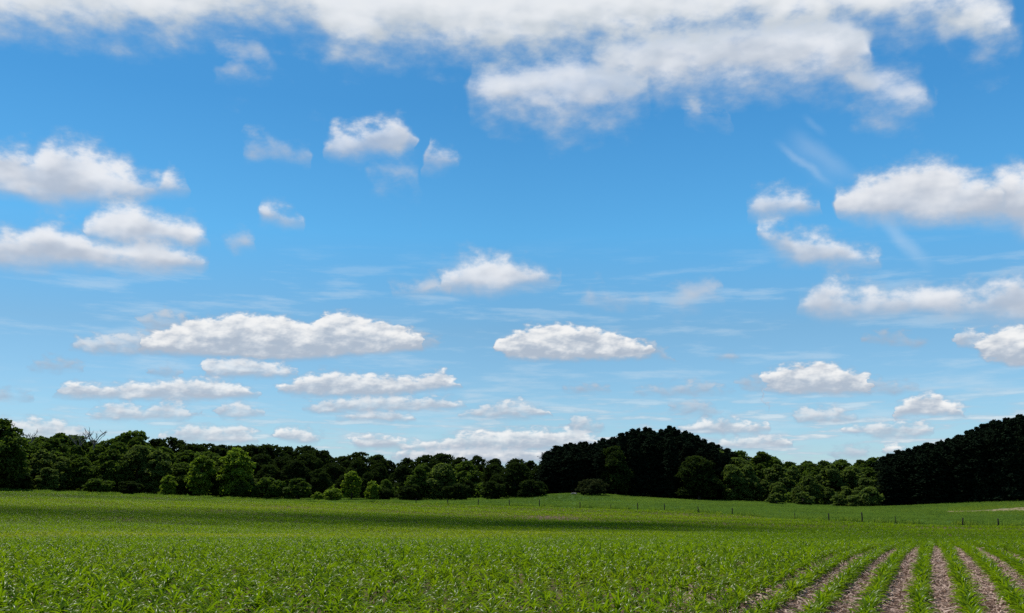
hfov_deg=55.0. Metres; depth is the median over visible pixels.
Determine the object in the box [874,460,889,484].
pine tree
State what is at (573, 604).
corn plant
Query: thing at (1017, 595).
corn plant
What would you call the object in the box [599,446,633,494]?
broadleaf tree
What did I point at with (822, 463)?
broadleaf tree
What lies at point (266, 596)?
corn plant
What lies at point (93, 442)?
bare tree
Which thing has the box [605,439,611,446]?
pine tree
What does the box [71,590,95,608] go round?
corn plant
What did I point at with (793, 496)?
broadleaf tree
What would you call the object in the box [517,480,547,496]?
shrub
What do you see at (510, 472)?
broadleaf tree
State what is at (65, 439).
broadleaf tree
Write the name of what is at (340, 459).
broadleaf tree
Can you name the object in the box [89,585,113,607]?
corn plant
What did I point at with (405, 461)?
broadleaf tree
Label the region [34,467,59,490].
broadleaf tree
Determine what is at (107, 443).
broadleaf tree
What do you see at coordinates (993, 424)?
pine tree
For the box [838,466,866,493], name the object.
broadleaf tree
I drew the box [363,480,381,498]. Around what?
shrub
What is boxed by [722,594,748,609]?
corn plant
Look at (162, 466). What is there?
broadleaf tree
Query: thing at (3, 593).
corn plant
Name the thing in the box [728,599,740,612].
corn plant
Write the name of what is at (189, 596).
corn plant
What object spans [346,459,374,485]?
broadleaf tree
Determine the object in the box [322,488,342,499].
shrub
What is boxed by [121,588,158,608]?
corn plant
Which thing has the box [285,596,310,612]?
corn plant
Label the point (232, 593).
corn plant
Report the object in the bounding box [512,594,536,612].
corn plant
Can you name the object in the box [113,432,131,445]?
broadleaf tree
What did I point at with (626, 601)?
corn plant
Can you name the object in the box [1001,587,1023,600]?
corn plant
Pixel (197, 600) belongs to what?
corn plant
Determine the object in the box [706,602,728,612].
corn plant
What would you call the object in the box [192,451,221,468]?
broadleaf tree
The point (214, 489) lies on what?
broadleaf tree
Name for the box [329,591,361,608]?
corn plant
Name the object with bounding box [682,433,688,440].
pine tree
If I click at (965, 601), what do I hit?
corn plant
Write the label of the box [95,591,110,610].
corn plant
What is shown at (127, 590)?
corn plant
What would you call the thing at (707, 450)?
pine tree
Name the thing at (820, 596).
corn plant
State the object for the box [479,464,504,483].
broadleaf tree
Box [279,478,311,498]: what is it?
shrub
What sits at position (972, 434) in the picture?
pine tree
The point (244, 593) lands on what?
corn plant
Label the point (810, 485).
broadleaf tree
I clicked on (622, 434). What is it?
pine tree
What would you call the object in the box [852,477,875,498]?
broadleaf tree
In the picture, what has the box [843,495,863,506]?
shrub
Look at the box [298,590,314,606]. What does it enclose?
corn plant
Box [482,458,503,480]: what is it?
broadleaf tree
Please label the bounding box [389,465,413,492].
broadleaf tree
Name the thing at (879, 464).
pine tree
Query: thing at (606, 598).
corn plant
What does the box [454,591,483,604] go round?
corn plant
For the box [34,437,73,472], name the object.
broadleaf tree
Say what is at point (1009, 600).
corn plant
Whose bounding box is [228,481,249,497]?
shrub
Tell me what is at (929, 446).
pine tree
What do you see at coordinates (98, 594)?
corn plant
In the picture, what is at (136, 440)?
broadleaf tree
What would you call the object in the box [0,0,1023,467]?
sky
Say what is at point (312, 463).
broadleaf tree
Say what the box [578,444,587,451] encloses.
pine tree
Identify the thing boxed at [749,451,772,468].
broadleaf tree
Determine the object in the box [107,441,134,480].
broadleaf tree
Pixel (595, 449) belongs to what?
pine tree
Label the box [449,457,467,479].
broadleaf tree
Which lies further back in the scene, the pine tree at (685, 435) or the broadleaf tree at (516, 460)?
the broadleaf tree at (516, 460)
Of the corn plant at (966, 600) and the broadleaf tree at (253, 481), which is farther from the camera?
the broadleaf tree at (253, 481)
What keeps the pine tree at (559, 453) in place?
on the ground
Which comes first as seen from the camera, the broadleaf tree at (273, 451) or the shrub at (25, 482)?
the shrub at (25, 482)
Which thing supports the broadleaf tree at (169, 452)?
on the ground
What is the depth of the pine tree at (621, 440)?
289.93 m
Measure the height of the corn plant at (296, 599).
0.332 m
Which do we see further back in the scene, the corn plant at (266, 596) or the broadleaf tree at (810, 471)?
the broadleaf tree at (810, 471)
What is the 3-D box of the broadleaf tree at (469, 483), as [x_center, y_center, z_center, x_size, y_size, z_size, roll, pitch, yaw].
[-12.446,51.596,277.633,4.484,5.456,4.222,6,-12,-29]
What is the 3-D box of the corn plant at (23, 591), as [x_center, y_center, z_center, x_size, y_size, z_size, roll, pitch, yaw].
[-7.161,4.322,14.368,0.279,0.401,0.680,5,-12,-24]
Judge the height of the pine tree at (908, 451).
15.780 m
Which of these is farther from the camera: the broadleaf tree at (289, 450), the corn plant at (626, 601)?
the broadleaf tree at (289, 450)
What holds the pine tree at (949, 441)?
on the ground
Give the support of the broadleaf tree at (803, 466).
on the ground
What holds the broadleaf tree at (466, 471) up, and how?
on the ground
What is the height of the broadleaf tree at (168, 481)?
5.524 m
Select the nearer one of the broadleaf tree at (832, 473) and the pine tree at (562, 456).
the broadleaf tree at (832, 473)
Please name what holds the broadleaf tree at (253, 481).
on the ground
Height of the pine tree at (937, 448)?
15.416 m
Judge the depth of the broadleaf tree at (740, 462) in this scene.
289.78 m
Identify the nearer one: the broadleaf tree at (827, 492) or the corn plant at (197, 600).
the corn plant at (197, 600)
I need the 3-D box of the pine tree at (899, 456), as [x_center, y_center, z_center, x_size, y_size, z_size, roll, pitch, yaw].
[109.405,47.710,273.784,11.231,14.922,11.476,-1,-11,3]
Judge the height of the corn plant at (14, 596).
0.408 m
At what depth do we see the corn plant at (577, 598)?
14.72 m
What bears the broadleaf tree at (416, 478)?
on the ground
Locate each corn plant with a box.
[0,586,5,607]
[10,590,27,608]
[16,587,31,606]
[22,588,39,607]
[46,591,65,601]
[56,594,81,609]
[68,592,106,611]
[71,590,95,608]
[85,588,117,603]
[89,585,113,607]
[89,587,128,605]
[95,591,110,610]
[112,583,148,607]
[112,589,134,604]
[116,582,157,612]
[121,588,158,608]
[144,592,170,607]
[145,588,180,605]
[166,590,183,608]
[168,587,200,612]
[170,587,207,610]
[191,596,211,611]
[193,587,229,605]
[220,591,241,606]
[228,588,241,602]
[231,596,262,611]
[237,588,261,605]
[242,588,270,609]
[247,591,263,607]
[249,591,287,612]
[250,588,282,612]
[259,586,265,605]
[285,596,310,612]
[293,592,303,610]
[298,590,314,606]
[311,593,340,612]
[312,588,336,608]
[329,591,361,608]
[375,590,407,605]
[381,589,404,610]
[385,586,411,610]
[401,587,430,605]
[404,593,430,612]
[427,594,445,611]
[428,591,448,612]
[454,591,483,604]
[454,598,476,612]
[460,588,492,607]
[461,592,489,612]
[493,593,501,607]
[502,596,535,608]
[509,595,521,609]
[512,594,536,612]
[520,587,544,604]
[521,595,541,609]
[537,590,557,609]
[560,593,587,612]
[565,589,592,606]
[600,593,611,612]
[620,589,646,612]
[620,592,638,607]
[621,592,653,612]
[657,589,668,612]
[665,595,682,612]
[671,602,692,612]
[673,588,686,609]
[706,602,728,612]
[719,596,734,612]
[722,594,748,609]
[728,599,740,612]
[814,591,829,604]
[851,588,890,605]
[854,596,884,612]
[866,593,875,604]
[907,593,932,605]
[909,598,935,609]
[913,588,927,603]
[949,590,980,602]
[950,597,980,609]
[951,593,980,604]
[954,590,984,612]
[1000,590,1023,604]
[1000,592,1013,610]
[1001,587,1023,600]
[1006,592,1022,601]
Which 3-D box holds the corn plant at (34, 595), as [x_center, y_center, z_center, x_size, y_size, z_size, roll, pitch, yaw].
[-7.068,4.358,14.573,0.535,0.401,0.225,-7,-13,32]
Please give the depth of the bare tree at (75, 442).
277.62 m
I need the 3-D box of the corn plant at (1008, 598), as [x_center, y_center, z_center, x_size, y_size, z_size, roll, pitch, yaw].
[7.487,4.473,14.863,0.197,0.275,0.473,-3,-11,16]
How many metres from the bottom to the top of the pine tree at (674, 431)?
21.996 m
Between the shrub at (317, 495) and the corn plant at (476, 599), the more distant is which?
the shrub at (317, 495)
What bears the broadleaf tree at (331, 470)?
on the ground
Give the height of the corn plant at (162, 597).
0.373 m
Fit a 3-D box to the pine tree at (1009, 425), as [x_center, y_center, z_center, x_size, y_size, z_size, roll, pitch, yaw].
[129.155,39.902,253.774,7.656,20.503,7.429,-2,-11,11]
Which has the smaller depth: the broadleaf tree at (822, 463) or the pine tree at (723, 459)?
the pine tree at (723, 459)
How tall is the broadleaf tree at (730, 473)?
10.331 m
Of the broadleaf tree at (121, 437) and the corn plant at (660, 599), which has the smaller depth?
the corn plant at (660, 599)
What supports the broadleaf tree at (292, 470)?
on the ground
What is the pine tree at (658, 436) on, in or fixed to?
on the ground
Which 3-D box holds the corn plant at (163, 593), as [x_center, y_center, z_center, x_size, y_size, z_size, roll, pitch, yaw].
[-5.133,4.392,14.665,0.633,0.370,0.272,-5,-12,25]
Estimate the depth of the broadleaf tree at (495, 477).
274.97 m
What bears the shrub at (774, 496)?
on the ground
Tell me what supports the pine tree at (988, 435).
on the ground
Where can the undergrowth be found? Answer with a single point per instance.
(787, 495)
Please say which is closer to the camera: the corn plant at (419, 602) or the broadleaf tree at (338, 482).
the corn plant at (419, 602)
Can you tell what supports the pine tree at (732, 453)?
on the ground
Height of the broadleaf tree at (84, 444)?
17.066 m
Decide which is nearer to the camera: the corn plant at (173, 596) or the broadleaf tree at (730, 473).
the corn plant at (173, 596)
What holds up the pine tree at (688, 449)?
on the ground
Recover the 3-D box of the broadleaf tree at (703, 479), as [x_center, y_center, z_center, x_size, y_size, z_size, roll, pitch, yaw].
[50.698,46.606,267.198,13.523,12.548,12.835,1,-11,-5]
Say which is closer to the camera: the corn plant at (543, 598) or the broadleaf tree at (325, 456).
the corn plant at (543, 598)
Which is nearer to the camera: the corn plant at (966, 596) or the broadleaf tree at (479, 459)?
the corn plant at (966, 596)
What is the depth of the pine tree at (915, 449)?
276.07 m
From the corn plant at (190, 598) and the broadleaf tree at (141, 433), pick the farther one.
the broadleaf tree at (141, 433)
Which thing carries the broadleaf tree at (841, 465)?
on the ground
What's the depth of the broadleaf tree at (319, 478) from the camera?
268.16 m
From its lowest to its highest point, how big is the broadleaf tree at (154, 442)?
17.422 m
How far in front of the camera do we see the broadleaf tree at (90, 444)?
295.50 m
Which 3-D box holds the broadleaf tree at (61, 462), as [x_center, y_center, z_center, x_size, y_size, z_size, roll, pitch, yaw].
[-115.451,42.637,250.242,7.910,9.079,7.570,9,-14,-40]
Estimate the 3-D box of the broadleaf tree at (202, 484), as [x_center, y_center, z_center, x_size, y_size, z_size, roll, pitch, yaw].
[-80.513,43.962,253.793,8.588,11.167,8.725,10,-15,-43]
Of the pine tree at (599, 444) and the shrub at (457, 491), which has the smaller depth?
the shrub at (457, 491)
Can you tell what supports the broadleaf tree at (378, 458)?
on the ground
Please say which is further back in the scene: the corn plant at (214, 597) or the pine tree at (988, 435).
the pine tree at (988, 435)
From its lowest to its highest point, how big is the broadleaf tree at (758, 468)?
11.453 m
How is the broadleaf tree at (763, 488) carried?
on the ground
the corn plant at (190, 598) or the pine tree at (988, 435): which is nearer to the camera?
the corn plant at (190, 598)
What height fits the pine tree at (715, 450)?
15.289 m
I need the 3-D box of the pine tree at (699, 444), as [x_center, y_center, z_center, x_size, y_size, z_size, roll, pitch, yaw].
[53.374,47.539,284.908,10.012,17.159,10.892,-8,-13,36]
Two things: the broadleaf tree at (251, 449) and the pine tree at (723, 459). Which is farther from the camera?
the broadleaf tree at (251, 449)
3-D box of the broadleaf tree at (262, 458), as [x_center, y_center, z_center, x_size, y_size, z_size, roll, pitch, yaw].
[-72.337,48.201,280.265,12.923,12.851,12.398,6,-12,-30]
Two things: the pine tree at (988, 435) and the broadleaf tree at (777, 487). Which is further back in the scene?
the broadleaf tree at (777, 487)
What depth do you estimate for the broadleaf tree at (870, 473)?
279.73 m
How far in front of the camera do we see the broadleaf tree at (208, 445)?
308.84 m
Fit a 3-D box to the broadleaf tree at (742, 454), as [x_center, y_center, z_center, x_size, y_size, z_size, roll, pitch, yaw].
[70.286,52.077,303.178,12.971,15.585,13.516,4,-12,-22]
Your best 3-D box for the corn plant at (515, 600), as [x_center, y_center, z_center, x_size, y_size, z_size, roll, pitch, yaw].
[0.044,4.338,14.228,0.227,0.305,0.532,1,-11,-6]
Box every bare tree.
[19,429,37,443]
[69,432,92,446]
[83,428,106,449]
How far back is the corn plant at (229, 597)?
14.76 m
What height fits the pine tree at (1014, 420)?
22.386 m
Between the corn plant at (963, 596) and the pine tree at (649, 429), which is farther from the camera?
the pine tree at (649, 429)
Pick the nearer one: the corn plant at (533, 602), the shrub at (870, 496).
the corn plant at (533, 602)
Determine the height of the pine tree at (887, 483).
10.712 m
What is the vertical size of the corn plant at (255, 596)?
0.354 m
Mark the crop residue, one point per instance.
(940, 559)
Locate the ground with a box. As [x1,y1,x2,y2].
[0,491,1023,612]
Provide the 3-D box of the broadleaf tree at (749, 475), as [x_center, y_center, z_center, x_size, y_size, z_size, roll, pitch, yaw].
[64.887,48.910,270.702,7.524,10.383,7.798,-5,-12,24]
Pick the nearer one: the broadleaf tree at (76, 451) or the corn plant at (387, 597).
the corn plant at (387, 597)
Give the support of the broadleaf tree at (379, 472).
on the ground
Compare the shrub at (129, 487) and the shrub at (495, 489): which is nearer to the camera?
the shrub at (129, 487)
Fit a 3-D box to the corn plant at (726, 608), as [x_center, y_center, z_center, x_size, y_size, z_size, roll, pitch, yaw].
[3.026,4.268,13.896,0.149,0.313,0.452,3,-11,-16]
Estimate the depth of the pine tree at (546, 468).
276.22 m
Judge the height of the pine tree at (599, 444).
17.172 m
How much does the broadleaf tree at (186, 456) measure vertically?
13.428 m
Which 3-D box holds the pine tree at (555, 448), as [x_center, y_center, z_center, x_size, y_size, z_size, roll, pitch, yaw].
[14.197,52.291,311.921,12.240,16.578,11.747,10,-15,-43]
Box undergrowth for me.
[32,476,1021,505]
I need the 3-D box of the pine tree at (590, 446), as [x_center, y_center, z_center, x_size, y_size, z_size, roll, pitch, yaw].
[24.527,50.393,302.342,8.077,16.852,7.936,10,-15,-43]
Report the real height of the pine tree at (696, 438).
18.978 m
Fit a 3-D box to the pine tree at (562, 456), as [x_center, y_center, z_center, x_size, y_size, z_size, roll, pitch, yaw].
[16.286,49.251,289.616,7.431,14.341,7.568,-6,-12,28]
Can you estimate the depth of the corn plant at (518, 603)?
13.93 m
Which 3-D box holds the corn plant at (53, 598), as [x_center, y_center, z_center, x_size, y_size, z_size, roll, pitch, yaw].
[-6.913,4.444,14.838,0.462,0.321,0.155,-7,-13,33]
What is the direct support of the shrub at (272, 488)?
on the ground
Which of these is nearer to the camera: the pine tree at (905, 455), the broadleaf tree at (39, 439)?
the pine tree at (905, 455)
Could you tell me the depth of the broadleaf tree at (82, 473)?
251.35 m
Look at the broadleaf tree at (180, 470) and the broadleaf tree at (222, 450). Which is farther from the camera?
the broadleaf tree at (222, 450)
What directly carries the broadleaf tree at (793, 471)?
on the ground
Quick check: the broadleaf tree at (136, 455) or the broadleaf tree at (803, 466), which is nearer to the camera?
the broadleaf tree at (136, 455)
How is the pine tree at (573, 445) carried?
on the ground
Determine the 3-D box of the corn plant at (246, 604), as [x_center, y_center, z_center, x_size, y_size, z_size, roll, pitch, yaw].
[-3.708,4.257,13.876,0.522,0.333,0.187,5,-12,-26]
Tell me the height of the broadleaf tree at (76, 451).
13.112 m
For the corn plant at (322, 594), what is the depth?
14.59 m
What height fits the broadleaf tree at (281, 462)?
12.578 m
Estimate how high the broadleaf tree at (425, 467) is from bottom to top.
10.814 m
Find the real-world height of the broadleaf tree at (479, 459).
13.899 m
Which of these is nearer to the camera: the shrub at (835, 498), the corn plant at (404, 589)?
the corn plant at (404, 589)
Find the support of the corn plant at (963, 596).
on the ground
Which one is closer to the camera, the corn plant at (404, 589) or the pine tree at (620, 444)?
the corn plant at (404, 589)
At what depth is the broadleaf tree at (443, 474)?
264.99 m
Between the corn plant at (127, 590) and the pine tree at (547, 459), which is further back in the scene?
the pine tree at (547, 459)
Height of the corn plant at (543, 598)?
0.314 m
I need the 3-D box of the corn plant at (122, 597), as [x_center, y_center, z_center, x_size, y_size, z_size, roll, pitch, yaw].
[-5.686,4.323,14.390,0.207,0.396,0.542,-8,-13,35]
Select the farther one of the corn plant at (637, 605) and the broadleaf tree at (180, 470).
the broadleaf tree at (180, 470)
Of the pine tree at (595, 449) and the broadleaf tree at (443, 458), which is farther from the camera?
the broadleaf tree at (443, 458)
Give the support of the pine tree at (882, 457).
on the ground
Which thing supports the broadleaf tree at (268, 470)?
on the ground
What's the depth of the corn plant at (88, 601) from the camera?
13.93 m
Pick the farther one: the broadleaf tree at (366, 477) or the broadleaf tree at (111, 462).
the broadleaf tree at (366, 477)
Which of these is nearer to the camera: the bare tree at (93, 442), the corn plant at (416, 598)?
the corn plant at (416, 598)
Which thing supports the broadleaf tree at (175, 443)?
on the ground
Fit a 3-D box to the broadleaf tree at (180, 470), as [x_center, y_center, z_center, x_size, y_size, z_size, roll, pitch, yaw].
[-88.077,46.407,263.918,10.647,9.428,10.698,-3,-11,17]
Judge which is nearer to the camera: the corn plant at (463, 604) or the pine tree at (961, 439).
the corn plant at (463, 604)
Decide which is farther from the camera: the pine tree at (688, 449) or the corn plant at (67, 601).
the pine tree at (688, 449)
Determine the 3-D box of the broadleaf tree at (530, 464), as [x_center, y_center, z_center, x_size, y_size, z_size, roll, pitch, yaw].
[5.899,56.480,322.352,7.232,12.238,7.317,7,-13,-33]
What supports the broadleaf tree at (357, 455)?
on the ground
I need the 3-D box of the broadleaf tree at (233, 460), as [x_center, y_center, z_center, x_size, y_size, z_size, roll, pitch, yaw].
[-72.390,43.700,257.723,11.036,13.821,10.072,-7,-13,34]
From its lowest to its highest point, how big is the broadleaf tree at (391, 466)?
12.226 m
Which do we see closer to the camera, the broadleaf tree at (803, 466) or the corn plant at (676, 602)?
the corn plant at (676, 602)
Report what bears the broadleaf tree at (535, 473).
on the ground
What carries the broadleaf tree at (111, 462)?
on the ground
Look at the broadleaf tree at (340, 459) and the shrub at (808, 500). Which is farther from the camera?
the broadleaf tree at (340, 459)
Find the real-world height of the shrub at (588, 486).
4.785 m
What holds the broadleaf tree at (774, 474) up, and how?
on the ground
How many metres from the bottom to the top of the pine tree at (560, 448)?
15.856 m
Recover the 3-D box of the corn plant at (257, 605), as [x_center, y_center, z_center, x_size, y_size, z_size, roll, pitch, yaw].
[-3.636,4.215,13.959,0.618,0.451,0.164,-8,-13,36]
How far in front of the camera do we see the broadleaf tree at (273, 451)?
304.01 m
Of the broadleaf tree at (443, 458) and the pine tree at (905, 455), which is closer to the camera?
the pine tree at (905, 455)
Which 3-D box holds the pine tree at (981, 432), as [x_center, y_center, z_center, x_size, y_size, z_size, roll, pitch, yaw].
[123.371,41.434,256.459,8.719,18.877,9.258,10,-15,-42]
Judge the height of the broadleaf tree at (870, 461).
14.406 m
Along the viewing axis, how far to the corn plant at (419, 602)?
14.05 m
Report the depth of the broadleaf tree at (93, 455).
265.44 m
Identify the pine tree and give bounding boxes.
[534,462,559,493]
[537,456,552,482]
[541,451,554,464]
[550,445,557,451]
[553,450,563,459]
[555,446,563,453]
[559,449,568,492]
[568,444,577,451]
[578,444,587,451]
[587,443,594,451]
[591,446,599,465]
[593,441,603,462]
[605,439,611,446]
[616,437,627,454]
[617,432,627,449]
[617,442,630,495]
[626,431,634,442]
[645,427,651,436]
[653,434,663,496]
[663,428,675,438]
[670,426,679,449]
[676,442,696,498]
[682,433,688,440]
[691,448,714,498]
[694,436,703,444]
[695,441,708,459]
[703,444,712,498]
[708,448,728,457]
[717,455,732,499]
[721,452,732,464]
[728,451,743,458]
[872,456,887,470]
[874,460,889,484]
[875,459,884,478]
[875,465,905,505]
[893,449,900,456]
[896,451,904,458]
[901,452,909,461]
[905,448,914,455]
[912,446,918,455]
[914,449,927,458]
[924,443,933,452]
[928,445,940,481]
[940,439,956,447]
[956,436,965,445]
[962,431,977,459]
[978,429,985,440]
[981,429,1016,500]
[985,421,1000,430]
[1001,420,1007,427]
[1004,417,1017,427]
[1005,421,1020,460]
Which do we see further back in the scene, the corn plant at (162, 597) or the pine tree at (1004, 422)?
the pine tree at (1004, 422)
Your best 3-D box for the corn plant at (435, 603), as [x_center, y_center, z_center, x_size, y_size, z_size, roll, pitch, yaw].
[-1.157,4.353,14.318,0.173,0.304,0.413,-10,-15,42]
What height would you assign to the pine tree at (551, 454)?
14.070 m
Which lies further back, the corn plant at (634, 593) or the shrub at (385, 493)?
the shrub at (385, 493)
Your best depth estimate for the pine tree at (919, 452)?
262.20 m
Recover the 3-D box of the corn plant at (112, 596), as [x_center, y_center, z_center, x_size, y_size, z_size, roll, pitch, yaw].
[-5.857,4.303,14.308,0.649,0.414,0.198,8,-13,-35]
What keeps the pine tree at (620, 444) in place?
on the ground
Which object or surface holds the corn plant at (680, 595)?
on the ground
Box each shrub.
[0,475,35,489]
[80,478,115,492]
[118,481,143,493]
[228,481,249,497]
[252,477,285,497]
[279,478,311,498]
[311,491,324,499]
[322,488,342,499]
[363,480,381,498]
[379,487,393,498]
[391,485,421,499]
[441,483,470,499]
[480,481,505,498]
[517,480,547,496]
[575,479,608,494]
[764,492,783,502]
[795,491,814,504]
[829,494,847,505]
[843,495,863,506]
[858,486,884,505]
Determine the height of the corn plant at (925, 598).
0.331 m
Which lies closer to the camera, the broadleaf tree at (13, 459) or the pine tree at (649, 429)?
the broadleaf tree at (13, 459)
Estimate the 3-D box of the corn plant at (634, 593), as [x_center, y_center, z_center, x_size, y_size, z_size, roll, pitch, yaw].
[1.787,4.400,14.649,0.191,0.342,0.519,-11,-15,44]
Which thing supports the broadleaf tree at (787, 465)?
on the ground
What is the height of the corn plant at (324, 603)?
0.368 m
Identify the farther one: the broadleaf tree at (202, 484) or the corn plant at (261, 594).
the broadleaf tree at (202, 484)
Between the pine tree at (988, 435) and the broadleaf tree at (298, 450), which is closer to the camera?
the pine tree at (988, 435)
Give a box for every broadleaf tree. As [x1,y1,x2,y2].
[0,418,32,484]
[21,443,51,464]
[26,449,56,488]
[27,435,47,444]
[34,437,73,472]
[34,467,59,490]
[43,456,70,490]
[47,432,86,457]
[63,434,90,452]
[65,457,99,489]
[67,445,86,464]
[85,440,100,451]
[85,445,107,466]
[88,438,117,450]
[93,449,132,491]
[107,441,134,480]
[113,430,157,449]
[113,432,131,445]
[115,445,153,491]
[126,436,155,479]
[134,449,173,493]
[147,438,173,450]
[155,436,186,452]
[157,446,185,477]
[158,475,177,494]
[167,462,192,494]
[174,450,195,482]
[179,443,209,452]
[183,455,216,495]
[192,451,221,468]
[202,443,215,449]
[209,444,234,466]
[209,459,231,496]
[216,447,255,495]
[237,469,257,496]
[239,444,272,463]
[245,453,276,492]
[253,443,288,478]
[254,464,282,496]
[274,456,292,480]
[275,460,312,497]
[276,446,297,459]
[292,445,317,462]
[294,453,331,484]
[309,468,332,496]
[310,450,335,469]
[322,462,346,488]
[330,456,351,476]
[333,474,350,497]
[340,452,376,471]
[340,471,361,498]
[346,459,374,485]
[356,472,377,497]
[366,454,394,481]
[369,462,392,484]
[379,479,394,492]
[386,460,395,482]
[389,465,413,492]
[394,457,412,478]
[405,466,432,498]
[407,454,439,471]
[418,463,430,475]
[422,463,456,498]
[428,453,454,463]
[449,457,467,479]
[455,460,484,493]
[464,480,476,496]
[470,455,485,477]
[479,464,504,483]
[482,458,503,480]
[489,474,506,496]
[499,461,532,496]
[504,458,526,469]
[525,460,537,479]
[528,465,541,480]
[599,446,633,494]
[674,455,726,499]
[719,464,749,500]
[730,457,759,477]
[734,450,756,465]
[735,465,759,500]
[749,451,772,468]
[752,463,766,482]
[756,479,770,501]
[764,464,795,497]
[769,456,784,465]
[769,482,787,502]
[782,461,796,476]
[784,465,801,488]
[790,487,805,502]
[794,460,821,480]
[795,467,820,498]
[800,475,824,503]
[814,464,850,494]
[818,460,832,478]
[821,487,834,504]
[833,459,851,490]
[837,486,855,501]
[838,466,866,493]
[852,459,867,468]
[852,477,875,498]
[860,467,875,482]
[866,457,878,471]
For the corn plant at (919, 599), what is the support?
on the ground
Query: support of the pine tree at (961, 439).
on the ground
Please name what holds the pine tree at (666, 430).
on the ground
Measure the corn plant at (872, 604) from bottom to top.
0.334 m
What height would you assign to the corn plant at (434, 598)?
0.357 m
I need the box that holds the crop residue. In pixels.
[665,547,1023,612]
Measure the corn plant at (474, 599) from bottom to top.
0.413 m
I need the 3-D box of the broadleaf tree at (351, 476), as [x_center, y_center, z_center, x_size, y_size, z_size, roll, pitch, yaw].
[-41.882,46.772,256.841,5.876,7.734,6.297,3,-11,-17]
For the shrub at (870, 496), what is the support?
on the ground
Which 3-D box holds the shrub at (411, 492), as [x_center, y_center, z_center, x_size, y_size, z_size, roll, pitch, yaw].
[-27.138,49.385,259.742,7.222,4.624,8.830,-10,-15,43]
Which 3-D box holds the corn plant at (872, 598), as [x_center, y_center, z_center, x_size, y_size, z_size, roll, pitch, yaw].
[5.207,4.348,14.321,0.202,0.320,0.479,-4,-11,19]
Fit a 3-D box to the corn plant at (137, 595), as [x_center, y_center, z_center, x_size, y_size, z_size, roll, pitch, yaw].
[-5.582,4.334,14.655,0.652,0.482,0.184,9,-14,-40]
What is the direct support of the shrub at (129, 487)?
on the ground
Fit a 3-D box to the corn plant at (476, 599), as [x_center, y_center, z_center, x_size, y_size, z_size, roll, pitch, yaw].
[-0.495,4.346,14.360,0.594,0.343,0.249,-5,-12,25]
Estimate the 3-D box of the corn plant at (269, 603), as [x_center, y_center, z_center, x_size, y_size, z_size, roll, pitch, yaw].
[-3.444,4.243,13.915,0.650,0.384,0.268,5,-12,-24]
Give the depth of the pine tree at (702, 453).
272.21 m
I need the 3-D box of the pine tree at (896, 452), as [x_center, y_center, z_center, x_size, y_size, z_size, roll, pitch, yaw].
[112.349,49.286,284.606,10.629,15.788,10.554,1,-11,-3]
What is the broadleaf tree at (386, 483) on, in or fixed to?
on the ground
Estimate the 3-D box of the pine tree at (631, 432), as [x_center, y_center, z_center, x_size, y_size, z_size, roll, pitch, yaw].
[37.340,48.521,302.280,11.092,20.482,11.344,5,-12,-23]
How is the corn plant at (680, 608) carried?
on the ground
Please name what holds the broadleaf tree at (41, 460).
on the ground
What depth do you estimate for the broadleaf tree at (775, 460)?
305.14 m
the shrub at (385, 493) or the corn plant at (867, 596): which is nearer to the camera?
the corn plant at (867, 596)
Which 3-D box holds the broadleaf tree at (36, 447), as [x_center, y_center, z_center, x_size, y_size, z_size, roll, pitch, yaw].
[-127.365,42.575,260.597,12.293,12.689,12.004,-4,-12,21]
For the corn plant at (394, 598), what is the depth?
14.72 m
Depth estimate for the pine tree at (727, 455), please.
285.04 m
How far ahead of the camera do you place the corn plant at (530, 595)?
14.78 m
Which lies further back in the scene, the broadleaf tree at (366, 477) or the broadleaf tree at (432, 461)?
the broadleaf tree at (432, 461)
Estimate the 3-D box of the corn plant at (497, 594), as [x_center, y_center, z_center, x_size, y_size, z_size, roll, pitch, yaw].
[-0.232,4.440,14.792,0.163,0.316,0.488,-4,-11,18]
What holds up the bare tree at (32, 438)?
on the ground
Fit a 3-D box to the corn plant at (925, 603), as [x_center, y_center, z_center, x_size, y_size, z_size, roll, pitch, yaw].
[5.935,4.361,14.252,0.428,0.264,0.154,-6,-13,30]

